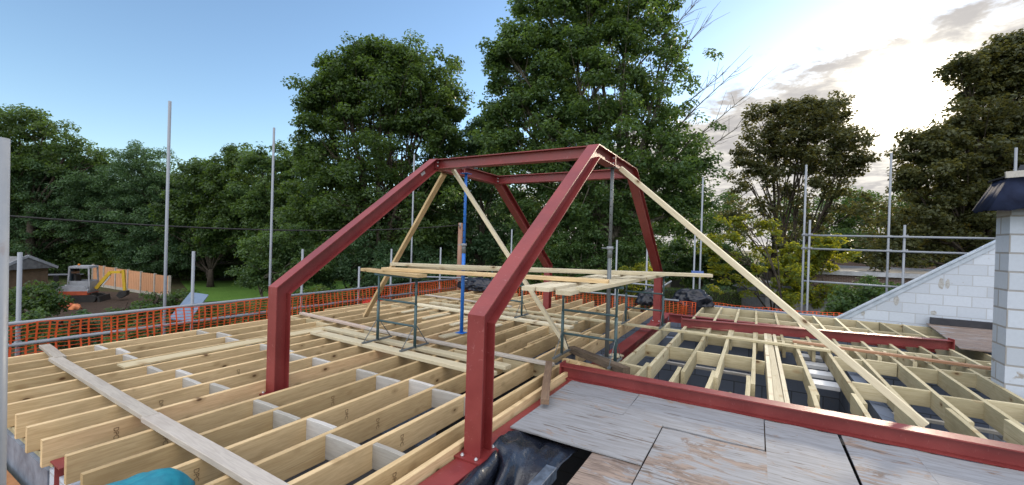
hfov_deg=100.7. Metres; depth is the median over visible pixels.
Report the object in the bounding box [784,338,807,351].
nogging
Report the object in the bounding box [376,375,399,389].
nogging
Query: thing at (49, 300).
shrub
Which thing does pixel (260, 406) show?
nogging
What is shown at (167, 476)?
sack
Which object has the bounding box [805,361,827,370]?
step board
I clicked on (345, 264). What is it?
holly tree
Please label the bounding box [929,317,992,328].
felt upstand
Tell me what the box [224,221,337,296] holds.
laurel bush
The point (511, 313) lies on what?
scaffold board
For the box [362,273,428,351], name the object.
trestle
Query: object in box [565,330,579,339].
nogging
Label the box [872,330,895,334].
nogging
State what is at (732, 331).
joist
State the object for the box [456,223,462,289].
telegraph pole
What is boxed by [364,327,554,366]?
timber lath
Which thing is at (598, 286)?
trestle plank
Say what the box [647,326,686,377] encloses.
joist
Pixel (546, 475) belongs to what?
wrapped bar
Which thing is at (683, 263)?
hornbeam tree
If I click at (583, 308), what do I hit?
nogging
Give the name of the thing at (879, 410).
wall
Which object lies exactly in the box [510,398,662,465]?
plywood sheet
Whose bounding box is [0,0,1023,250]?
sky
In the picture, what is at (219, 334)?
nogging
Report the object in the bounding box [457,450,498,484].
plastic sheet
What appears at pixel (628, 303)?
barrier mesh
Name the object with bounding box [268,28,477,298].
lime tree
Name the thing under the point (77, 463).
joist
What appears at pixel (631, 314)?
nogging
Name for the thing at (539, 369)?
nogging
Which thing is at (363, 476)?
floor slab
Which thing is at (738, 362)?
nogging
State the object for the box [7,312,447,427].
joist
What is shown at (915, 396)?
nogging
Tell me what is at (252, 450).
joist
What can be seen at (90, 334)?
guard rail
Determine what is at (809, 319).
nogging
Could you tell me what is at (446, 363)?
scaffold board
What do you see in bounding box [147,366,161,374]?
nogging
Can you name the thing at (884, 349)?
nogging
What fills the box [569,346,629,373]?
old timber
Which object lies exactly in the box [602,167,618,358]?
steel prop
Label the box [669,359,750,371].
ceiling batten
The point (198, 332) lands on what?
nogging
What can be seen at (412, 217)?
scaffold pole
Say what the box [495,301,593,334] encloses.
joist
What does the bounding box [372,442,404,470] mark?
nogging
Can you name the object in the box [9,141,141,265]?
willow tree
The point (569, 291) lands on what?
trestle plank
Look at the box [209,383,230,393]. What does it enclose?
nogging
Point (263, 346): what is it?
nogging
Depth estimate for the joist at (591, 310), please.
9.39 m
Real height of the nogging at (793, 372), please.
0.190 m
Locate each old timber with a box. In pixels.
[540,361,551,404]
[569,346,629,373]
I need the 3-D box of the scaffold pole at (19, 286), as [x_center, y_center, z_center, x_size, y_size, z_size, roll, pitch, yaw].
[-6.477,1.554,5.557,0.109,2.850,0.068,2,0,30]
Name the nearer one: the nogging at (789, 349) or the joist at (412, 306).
the nogging at (789, 349)
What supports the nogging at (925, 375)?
attached to the joist at (994, 417)
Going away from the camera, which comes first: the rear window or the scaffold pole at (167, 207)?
the scaffold pole at (167, 207)
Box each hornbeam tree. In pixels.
[652,234,768,289]
[768,233,861,308]
[801,224,956,268]
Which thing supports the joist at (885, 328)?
on the wall at (797, 394)
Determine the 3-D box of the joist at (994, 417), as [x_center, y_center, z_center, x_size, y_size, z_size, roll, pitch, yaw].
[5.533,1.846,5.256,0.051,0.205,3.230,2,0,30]
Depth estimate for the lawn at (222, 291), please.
31.56 m
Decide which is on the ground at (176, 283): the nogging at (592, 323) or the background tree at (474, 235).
the background tree at (474, 235)
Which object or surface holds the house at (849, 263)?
on the ground at (176, 283)
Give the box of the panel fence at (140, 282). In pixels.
[91,264,170,295]
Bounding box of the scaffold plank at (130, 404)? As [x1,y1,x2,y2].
[48,357,158,419]
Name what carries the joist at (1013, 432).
on the wall at (570, 466)
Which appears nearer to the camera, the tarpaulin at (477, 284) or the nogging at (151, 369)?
the nogging at (151, 369)
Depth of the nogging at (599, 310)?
10.47 m
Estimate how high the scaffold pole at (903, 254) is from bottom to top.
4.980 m
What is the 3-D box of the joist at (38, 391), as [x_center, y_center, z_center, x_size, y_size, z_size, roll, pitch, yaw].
[-3.282,1.575,6.761,0.054,0.206,6.455,2,0,30]
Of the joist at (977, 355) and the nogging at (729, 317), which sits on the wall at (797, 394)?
the joist at (977, 355)
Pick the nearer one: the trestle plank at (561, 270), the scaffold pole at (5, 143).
the scaffold pole at (5, 143)
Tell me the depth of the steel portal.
4.69 m
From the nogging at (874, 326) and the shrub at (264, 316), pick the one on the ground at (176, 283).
the shrub at (264, 316)
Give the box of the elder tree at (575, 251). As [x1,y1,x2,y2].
[499,219,666,300]
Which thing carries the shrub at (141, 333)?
on the ground at (176, 283)
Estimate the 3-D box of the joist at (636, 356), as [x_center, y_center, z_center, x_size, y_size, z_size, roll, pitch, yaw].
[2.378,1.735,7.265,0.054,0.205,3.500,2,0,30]
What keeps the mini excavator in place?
on the soil patch
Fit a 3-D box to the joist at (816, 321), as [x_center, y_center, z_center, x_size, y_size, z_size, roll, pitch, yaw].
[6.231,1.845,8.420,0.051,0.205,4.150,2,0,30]
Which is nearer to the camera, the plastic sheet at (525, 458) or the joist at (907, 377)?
the plastic sheet at (525, 458)
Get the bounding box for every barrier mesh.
[8,279,456,356]
[459,281,695,314]
[677,302,842,315]
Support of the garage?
on the driveway
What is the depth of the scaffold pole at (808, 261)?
10.71 m
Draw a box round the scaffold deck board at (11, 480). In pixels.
[6,470,20,484]
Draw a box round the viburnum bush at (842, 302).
[820,274,900,315]
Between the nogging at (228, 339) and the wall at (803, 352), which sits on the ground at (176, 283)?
the wall at (803, 352)
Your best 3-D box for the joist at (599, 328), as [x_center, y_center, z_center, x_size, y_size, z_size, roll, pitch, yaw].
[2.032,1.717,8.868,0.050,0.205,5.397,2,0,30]
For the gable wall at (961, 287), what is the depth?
9.12 m
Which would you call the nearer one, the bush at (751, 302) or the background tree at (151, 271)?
the bush at (751, 302)
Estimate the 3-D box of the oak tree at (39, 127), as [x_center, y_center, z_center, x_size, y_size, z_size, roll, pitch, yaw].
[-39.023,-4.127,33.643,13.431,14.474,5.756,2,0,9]
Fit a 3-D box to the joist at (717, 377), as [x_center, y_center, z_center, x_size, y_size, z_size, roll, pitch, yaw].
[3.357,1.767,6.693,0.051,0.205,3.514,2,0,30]
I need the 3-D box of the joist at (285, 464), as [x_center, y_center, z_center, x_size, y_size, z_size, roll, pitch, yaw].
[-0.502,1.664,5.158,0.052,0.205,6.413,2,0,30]
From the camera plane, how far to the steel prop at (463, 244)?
7.06 m
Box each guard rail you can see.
[8,278,457,325]
[8,287,453,346]
[425,276,472,278]
[455,279,678,301]
[631,283,653,286]
[801,248,967,254]
[802,234,995,239]
[803,280,898,287]
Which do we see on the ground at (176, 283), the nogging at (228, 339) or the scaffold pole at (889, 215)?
the scaffold pole at (889, 215)
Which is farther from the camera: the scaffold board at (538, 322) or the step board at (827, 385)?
the scaffold board at (538, 322)
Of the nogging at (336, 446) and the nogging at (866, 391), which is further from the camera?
the nogging at (866, 391)
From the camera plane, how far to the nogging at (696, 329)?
8.34 m
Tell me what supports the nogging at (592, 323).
attached to the joist at (599, 328)
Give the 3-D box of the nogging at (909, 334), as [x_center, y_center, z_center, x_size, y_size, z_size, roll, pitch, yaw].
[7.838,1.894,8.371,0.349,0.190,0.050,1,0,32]
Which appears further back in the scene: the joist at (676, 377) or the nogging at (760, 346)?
the nogging at (760, 346)
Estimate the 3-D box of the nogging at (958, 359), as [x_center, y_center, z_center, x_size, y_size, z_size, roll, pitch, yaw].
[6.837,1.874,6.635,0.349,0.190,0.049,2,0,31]
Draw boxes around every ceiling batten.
[665,361,750,376]
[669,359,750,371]
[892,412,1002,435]
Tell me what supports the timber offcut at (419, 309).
on the nogging
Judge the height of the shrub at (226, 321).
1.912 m
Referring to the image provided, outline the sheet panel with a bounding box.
[171,292,207,320]
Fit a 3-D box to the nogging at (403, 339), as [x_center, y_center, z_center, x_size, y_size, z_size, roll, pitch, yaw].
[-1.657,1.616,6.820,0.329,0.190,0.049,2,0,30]
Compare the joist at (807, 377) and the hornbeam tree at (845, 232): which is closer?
the joist at (807, 377)
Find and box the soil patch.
[46,291,159,317]
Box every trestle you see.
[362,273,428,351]
[491,271,528,317]
[552,286,623,369]
[621,276,668,328]
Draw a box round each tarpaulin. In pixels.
[456,277,490,290]
[635,288,653,305]
[670,288,713,306]
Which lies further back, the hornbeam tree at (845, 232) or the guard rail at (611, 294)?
the hornbeam tree at (845, 232)
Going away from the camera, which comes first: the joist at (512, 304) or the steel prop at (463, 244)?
the steel prop at (463, 244)
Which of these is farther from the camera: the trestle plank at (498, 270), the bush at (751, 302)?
the bush at (751, 302)
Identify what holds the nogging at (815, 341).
attached to the joist at (816, 321)
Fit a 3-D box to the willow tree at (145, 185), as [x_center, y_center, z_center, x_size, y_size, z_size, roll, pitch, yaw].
[-31.021,-2.490,37.832,9.856,11.637,17.125,1,0,-43]
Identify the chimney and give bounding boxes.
[972,165,1023,471]
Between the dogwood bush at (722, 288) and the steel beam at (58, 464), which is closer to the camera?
the steel beam at (58, 464)
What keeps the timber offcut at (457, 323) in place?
on the joist at (536, 308)
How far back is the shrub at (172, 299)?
18.87 m
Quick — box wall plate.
[7,426,53,467]
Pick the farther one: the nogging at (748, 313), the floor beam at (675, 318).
the nogging at (748, 313)
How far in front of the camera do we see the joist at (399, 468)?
3.35 m
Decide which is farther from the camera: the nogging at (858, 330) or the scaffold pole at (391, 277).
the scaffold pole at (391, 277)
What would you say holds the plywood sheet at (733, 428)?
on the roof joist
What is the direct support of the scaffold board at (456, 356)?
on the joist at (35, 434)
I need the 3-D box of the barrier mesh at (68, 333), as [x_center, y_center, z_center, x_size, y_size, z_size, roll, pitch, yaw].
[-4.315,1.540,9.170,0.090,0.896,10.216,2,0,30]
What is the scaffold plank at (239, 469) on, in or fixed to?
on the joist at (349, 466)
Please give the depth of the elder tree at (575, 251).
23.44 m
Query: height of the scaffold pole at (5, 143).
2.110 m
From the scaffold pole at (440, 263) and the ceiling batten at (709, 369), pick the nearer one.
the ceiling batten at (709, 369)
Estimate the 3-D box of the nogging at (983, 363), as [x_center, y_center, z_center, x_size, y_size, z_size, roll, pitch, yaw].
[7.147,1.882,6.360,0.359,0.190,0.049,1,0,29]
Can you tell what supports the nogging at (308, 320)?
attached to the joist at (29, 373)
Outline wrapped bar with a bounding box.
[528,465,556,484]
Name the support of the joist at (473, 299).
on the wall at (571, 356)
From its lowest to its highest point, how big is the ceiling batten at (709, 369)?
0.040 m
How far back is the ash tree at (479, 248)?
28.28 m
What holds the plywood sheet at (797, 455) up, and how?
on the roof joist
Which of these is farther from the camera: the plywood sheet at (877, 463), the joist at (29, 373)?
the joist at (29, 373)
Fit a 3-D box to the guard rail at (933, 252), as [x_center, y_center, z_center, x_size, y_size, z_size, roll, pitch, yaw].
[9.556,0.227,9.583,5.000,0.057,0.047,2,0,31]
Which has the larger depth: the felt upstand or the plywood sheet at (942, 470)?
the felt upstand
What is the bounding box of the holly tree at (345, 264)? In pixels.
[311,231,466,305]
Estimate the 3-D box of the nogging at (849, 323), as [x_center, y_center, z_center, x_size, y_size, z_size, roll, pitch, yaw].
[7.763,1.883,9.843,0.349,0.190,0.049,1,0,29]
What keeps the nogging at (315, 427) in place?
attached to the joist at (285, 464)
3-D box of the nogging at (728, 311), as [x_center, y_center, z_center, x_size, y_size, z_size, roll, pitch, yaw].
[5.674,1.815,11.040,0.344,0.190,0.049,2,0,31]
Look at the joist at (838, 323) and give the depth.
7.35 m
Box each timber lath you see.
[299,312,368,328]
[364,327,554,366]
[425,294,511,306]
[507,308,830,352]
[792,340,990,369]
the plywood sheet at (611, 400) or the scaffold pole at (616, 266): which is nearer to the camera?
the plywood sheet at (611, 400)
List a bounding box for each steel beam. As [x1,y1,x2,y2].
[559,360,1023,471]
[681,316,954,349]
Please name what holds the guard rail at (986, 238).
attached to the scaffold pole at (808, 261)
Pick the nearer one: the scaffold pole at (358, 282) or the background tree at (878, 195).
the scaffold pole at (358, 282)
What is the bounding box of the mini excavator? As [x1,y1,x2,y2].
[56,264,129,302]
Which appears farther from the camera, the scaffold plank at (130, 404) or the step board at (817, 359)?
the step board at (817, 359)
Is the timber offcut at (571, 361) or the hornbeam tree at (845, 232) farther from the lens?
the hornbeam tree at (845, 232)
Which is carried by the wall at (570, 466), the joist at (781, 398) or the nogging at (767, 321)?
the joist at (781, 398)
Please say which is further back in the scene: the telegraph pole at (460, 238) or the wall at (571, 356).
the telegraph pole at (460, 238)
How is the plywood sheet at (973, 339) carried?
on the joist at (977, 355)
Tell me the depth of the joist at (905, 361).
7.04 m
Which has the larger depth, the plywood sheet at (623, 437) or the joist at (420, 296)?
the joist at (420, 296)
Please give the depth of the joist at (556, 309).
10.45 m
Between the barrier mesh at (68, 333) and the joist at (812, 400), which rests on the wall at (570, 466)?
the joist at (812, 400)
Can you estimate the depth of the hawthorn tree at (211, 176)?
32.04 m
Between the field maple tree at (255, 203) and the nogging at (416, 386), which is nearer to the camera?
the nogging at (416, 386)
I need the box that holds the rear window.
[70,268,79,280]
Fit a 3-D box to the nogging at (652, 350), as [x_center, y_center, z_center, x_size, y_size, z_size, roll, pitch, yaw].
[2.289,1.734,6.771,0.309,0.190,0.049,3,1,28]
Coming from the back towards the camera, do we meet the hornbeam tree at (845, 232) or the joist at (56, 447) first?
the hornbeam tree at (845, 232)
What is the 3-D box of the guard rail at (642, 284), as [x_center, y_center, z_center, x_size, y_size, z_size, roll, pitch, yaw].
[3.483,1.150,11.771,1.256,0.097,0.047,2,0,25]
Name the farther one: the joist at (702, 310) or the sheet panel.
the sheet panel
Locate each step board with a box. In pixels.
[801,353,822,361]
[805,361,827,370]
[808,369,833,379]
[813,379,839,391]
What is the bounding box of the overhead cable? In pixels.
[10,215,458,230]
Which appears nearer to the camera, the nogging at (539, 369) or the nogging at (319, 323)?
the nogging at (539, 369)
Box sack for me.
[106,468,194,484]
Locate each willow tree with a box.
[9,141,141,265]
[84,139,220,278]
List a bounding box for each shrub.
[8,279,74,348]
[8,306,76,354]
[29,306,114,349]
[96,301,167,341]
[103,313,187,342]
[129,288,201,326]
[186,302,247,330]
[189,306,258,330]
[238,297,267,320]
[252,303,309,319]
[291,284,352,314]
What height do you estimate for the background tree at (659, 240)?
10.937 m
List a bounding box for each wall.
[7,429,50,484]
[49,467,79,484]
[380,347,601,446]
[436,372,861,484]
[565,303,681,394]
[659,336,989,463]
[688,305,991,356]
[836,239,995,327]
[838,371,917,450]
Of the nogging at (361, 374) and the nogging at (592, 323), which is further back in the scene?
the nogging at (592, 323)
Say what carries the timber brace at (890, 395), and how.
attached to the steel portal
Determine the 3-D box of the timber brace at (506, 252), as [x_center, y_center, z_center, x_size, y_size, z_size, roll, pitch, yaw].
[-0.086,0.158,6.569,0.047,3.465,0.105,-36,-11,15]
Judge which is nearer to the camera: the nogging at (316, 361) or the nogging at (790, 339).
the nogging at (316, 361)
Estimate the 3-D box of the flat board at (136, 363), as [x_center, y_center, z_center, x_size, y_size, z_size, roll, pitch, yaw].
[-3.841,1.442,6.060,0.224,0.021,2.700,2,0,30]
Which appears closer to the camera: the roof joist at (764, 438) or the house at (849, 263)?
the roof joist at (764, 438)
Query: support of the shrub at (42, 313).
on the ground at (176, 283)
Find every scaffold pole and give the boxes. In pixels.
[0,137,10,484]
[14,252,22,355]
[162,101,171,334]
[189,251,194,329]
[269,127,274,285]
[299,249,303,311]
[357,267,360,303]
[389,249,392,298]
[409,155,414,295]
[438,247,441,291]
[510,229,512,253]
[614,240,617,306]
[645,248,647,310]
[693,235,695,288]
[699,177,703,288]
[800,165,807,312]
[806,220,812,312]
[885,153,892,292]
[901,225,908,284]
[1014,147,1017,170]
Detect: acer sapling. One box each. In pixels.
[540,260,652,309]
[695,213,810,310]
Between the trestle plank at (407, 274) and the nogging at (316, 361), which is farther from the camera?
the trestle plank at (407, 274)
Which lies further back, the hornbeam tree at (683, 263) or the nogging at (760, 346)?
the hornbeam tree at (683, 263)
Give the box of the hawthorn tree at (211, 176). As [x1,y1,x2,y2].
[140,142,276,286]
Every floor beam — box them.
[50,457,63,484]
[418,312,670,484]
[668,313,935,352]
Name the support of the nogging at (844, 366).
attached to the joist at (868, 367)
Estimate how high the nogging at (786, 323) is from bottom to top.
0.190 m
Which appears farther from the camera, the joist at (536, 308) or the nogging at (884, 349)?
the joist at (536, 308)
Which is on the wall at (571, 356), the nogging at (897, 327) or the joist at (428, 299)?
the joist at (428, 299)
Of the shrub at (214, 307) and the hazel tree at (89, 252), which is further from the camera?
the hazel tree at (89, 252)
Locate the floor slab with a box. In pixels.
[284,434,416,484]
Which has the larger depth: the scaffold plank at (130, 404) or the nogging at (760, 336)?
the nogging at (760, 336)
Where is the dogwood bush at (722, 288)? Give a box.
[701,283,729,295]
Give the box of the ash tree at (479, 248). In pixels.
[404,110,565,282]
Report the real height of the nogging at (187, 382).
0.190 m
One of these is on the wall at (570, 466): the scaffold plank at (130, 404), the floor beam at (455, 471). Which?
the floor beam at (455, 471)
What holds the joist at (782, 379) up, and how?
on the wall at (570, 466)
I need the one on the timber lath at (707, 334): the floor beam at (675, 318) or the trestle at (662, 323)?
the trestle at (662, 323)
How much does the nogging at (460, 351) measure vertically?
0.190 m
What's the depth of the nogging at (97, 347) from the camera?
5.73 m
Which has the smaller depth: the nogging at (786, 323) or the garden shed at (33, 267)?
the nogging at (786, 323)
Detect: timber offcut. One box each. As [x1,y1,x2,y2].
[401,307,429,312]
[422,313,450,318]
[438,329,466,337]
[449,320,467,325]
[562,358,611,370]
[601,353,623,358]
[618,361,642,374]
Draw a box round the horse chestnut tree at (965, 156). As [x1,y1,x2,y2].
[845,27,1023,271]
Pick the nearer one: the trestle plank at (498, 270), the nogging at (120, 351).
the nogging at (120, 351)
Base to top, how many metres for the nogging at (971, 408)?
0.190 m
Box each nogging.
[94,345,107,350]
[116,348,130,354]
[123,354,137,360]
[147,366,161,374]
[175,369,191,377]
[182,377,200,387]
[196,330,207,334]
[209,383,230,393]
[216,332,231,337]
[225,337,237,342]
[253,399,277,414]
[260,344,266,350]
[273,410,300,428]
[289,353,306,361]
[306,318,320,322]
[306,418,336,439]
[312,357,330,366]
[316,322,327,325]
[325,433,360,460]
[356,369,377,380]
[364,330,375,333]
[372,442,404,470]
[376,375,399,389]
[400,337,412,341]
[408,379,434,396]
[431,388,460,407]
[440,345,453,350]
[454,349,466,360]
[502,358,526,372]
[526,325,538,331]
[533,363,555,376]
[546,326,560,333]
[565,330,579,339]
[579,307,590,310]
[586,332,601,342]
[590,321,601,327]
[596,307,605,312]
[610,310,623,317]
[610,320,621,329]
[628,311,642,318]
[645,344,665,356]
[669,346,693,360]
[684,330,703,341]
[687,327,707,332]
[697,351,720,366]
[699,313,715,317]
[705,307,719,313]
[708,336,725,346]
[711,329,727,335]
[719,314,735,319]
[722,308,737,315]
[725,354,751,370]
[732,336,752,348]
[734,332,752,337]
[738,317,754,321]
[740,309,754,317]
[755,360,764,374]
[757,311,773,318]
[757,318,775,323]
[758,334,779,344]
[758,343,762,350]
[776,313,792,321]
[777,340,792,352]
[779,321,796,326]
[782,364,802,380]
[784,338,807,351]
[801,315,812,323]
[811,340,834,352]
[816,317,834,325]
[823,325,844,330]
[834,356,862,372]
[838,319,855,327]
[840,344,866,358]
[847,327,867,332]
[852,381,887,402]
[860,321,878,330]
[865,359,896,376]
[870,347,896,359]
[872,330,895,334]
[883,323,902,332]
[890,385,930,407]
[898,332,920,336]
[902,351,931,363]
[905,366,937,383]
[906,325,927,335]
[927,336,944,338]
[935,354,964,362]
[940,369,975,387]
[941,395,983,419]
[974,360,990,365]
[985,399,1023,422]
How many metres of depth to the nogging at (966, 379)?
5.73 m
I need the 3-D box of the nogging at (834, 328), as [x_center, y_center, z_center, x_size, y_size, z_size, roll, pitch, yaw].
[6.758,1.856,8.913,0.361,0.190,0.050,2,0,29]
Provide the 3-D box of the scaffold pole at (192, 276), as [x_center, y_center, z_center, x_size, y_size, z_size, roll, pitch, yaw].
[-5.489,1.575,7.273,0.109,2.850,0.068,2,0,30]
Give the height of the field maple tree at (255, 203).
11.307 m
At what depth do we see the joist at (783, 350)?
7.38 m
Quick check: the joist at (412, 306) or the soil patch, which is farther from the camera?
the soil patch
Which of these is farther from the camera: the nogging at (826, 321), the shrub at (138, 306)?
the shrub at (138, 306)
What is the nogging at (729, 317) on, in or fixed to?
attached to the joist at (716, 317)
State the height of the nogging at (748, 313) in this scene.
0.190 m
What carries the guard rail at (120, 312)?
attached to the scaffold pole at (302, 258)
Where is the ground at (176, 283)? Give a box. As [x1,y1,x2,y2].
[8,241,793,356]
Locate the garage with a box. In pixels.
[758,262,933,298]
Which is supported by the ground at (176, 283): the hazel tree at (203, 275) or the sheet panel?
the hazel tree at (203, 275)
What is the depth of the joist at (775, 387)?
5.38 m
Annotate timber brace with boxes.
[363,173,446,317]
[451,169,568,349]
[619,166,928,426]
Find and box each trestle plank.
[361,268,426,277]
[381,267,608,283]
[390,262,712,276]
[407,266,657,275]
[522,270,621,290]
[536,274,627,291]
[556,275,643,295]
[576,275,663,291]
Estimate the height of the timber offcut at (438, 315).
0.025 m
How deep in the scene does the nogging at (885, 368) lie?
6.15 m
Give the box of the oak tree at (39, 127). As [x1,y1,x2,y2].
[0,103,114,256]
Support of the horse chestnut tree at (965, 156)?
on the ground at (176, 283)
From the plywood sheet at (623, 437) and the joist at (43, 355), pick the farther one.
the joist at (43, 355)
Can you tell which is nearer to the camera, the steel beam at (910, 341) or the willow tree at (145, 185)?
the steel beam at (910, 341)
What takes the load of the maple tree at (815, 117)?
on the ground at (176, 283)
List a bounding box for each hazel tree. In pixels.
[9,141,193,275]
[152,173,331,280]
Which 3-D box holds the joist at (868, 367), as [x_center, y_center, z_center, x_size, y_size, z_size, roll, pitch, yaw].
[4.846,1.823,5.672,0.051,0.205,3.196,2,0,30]
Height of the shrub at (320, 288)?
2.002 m
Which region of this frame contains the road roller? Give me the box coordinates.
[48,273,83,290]
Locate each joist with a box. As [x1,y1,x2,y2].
[7,309,438,403]
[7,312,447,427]
[8,303,381,363]
[8,304,393,372]
[8,307,405,381]
[8,308,418,391]
[14,314,464,438]
[25,318,467,452]
[40,325,467,467]
[64,321,514,484]
[80,323,534,484]
[171,326,549,484]
[204,329,571,484]
[287,331,591,484]
[324,289,471,310]
[343,291,482,311]
[354,360,568,484]
[362,293,482,313]
[380,297,479,314]
[388,293,517,318]
[391,363,580,484]
[407,294,531,319]
[421,295,541,322]
[431,297,554,326]
[448,299,564,329]
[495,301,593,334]
[499,299,582,325]
[506,303,605,340]
[527,303,624,345]
[555,305,640,347]
[575,307,652,361]
[621,322,669,364]
[635,362,649,376]
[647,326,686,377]
[669,366,681,382]
[680,328,708,383]
[681,307,704,342]
[705,370,714,388]
[706,307,722,346]
[713,330,731,389]
[729,309,739,349]
[745,375,750,395]
[750,332,755,396]
[755,310,757,353]
[764,333,773,421]
[764,424,765,451]
[767,333,779,422]
[770,334,784,423]
[773,334,789,424]
[774,312,785,357]
[792,319,815,361]
[792,340,819,403]
[807,386,823,431]
[813,316,845,356]
[820,343,867,408]
[834,318,881,360]
[849,347,912,411]
[850,393,878,443]
[856,320,916,366]
[879,322,954,370]
[882,350,973,426]
[894,405,936,454]
[902,324,990,376]
[914,355,1023,434]
[927,327,991,361]
[944,408,1002,467]
[949,358,1023,403]
[1003,419,1023,445]
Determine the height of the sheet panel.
0.684 m
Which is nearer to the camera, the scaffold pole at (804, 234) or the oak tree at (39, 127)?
the scaffold pole at (804, 234)
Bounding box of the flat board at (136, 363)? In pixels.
[117,327,324,368]
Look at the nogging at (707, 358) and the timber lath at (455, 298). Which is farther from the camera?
the timber lath at (455, 298)
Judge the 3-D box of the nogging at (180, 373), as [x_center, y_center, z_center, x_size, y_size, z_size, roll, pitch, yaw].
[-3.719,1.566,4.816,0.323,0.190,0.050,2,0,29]
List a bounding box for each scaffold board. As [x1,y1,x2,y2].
[310,330,496,375]
[322,326,511,369]
[417,303,573,329]
[429,301,577,324]
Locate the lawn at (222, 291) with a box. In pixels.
[181,281,371,301]
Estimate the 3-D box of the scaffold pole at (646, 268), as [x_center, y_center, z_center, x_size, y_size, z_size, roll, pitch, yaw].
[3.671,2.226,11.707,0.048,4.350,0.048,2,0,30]
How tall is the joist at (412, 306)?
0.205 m
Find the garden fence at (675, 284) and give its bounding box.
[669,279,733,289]
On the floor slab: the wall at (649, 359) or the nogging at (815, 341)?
the wall at (649, 359)
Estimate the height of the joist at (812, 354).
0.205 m
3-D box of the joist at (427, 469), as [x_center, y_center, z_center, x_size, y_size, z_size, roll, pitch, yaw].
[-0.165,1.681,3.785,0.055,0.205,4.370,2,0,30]
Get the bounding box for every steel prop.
[455,173,469,333]
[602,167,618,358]
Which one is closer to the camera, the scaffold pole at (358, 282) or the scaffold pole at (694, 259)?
the scaffold pole at (358, 282)
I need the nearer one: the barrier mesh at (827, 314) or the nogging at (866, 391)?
the nogging at (866, 391)
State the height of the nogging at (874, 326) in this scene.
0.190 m
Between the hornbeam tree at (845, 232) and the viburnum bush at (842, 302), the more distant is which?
the hornbeam tree at (845, 232)
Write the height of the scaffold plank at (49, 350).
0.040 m
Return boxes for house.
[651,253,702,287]
[827,233,935,268]
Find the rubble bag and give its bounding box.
[68,304,81,309]
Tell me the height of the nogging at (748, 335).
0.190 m
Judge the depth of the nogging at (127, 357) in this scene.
5.34 m
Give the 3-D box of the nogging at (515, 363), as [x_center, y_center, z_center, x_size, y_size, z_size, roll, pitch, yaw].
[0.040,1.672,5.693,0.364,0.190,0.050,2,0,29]
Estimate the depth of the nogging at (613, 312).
10.14 m
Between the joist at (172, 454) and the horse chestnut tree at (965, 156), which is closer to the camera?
the joist at (172, 454)
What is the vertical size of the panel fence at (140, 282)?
1.620 m
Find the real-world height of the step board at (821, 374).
0.050 m
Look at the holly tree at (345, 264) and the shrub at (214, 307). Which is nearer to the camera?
the shrub at (214, 307)
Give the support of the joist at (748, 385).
on the wall at (570, 466)
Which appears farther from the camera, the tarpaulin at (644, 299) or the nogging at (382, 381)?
the tarpaulin at (644, 299)
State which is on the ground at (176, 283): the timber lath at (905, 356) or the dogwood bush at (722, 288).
the dogwood bush at (722, 288)
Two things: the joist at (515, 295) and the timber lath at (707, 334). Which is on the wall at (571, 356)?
the joist at (515, 295)
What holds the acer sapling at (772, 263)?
on the ground at (176, 283)
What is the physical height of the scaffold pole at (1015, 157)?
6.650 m
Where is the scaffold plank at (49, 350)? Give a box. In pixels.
[39,344,66,358]
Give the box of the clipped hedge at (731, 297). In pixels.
[634,286,741,314]
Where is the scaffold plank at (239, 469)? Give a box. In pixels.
[141,412,289,484]
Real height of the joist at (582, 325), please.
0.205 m
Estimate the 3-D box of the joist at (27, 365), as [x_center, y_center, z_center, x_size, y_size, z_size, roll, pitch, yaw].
[-4.389,1.538,7.322,0.051,0.205,6.320,2,0,30]
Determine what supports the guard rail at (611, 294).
attached to the guard rail at (120, 312)
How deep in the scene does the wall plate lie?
3.63 m
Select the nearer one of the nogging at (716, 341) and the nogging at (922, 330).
the nogging at (716, 341)
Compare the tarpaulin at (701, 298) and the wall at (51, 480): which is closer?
the wall at (51, 480)
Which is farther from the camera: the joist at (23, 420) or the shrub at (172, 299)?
the shrub at (172, 299)
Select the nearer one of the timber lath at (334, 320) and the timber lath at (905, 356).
the timber lath at (905, 356)
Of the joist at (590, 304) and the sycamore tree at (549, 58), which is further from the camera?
the sycamore tree at (549, 58)
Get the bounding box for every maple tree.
[225,140,326,254]
[709,90,881,280]
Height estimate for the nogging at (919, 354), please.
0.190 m
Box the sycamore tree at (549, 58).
[467,0,775,307]
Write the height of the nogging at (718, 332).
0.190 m
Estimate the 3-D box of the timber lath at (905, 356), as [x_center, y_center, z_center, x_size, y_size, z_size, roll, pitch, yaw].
[5.698,1.693,6.409,2.433,0.036,0.094,3,1,33]
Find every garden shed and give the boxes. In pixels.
[9,255,58,289]
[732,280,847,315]
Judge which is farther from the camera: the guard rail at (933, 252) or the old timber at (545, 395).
the guard rail at (933, 252)
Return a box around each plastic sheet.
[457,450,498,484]
[493,430,579,484]
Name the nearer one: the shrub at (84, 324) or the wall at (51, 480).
the wall at (51, 480)
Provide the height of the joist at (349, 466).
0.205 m
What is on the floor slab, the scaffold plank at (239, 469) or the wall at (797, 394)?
the wall at (797, 394)
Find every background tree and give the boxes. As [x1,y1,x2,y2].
[106,232,205,275]
[437,192,511,277]
[482,190,589,278]
[568,194,674,275]
[651,189,759,279]
[756,181,881,275]
[830,182,931,232]
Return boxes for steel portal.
[259,144,662,465]
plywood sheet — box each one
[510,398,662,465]
[549,380,638,414]
[567,452,641,484]
[624,394,764,450]
[633,428,767,484]
[765,420,858,484]
[841,435,938,484]
[913,450,1023,484]
[926,323,991,352]

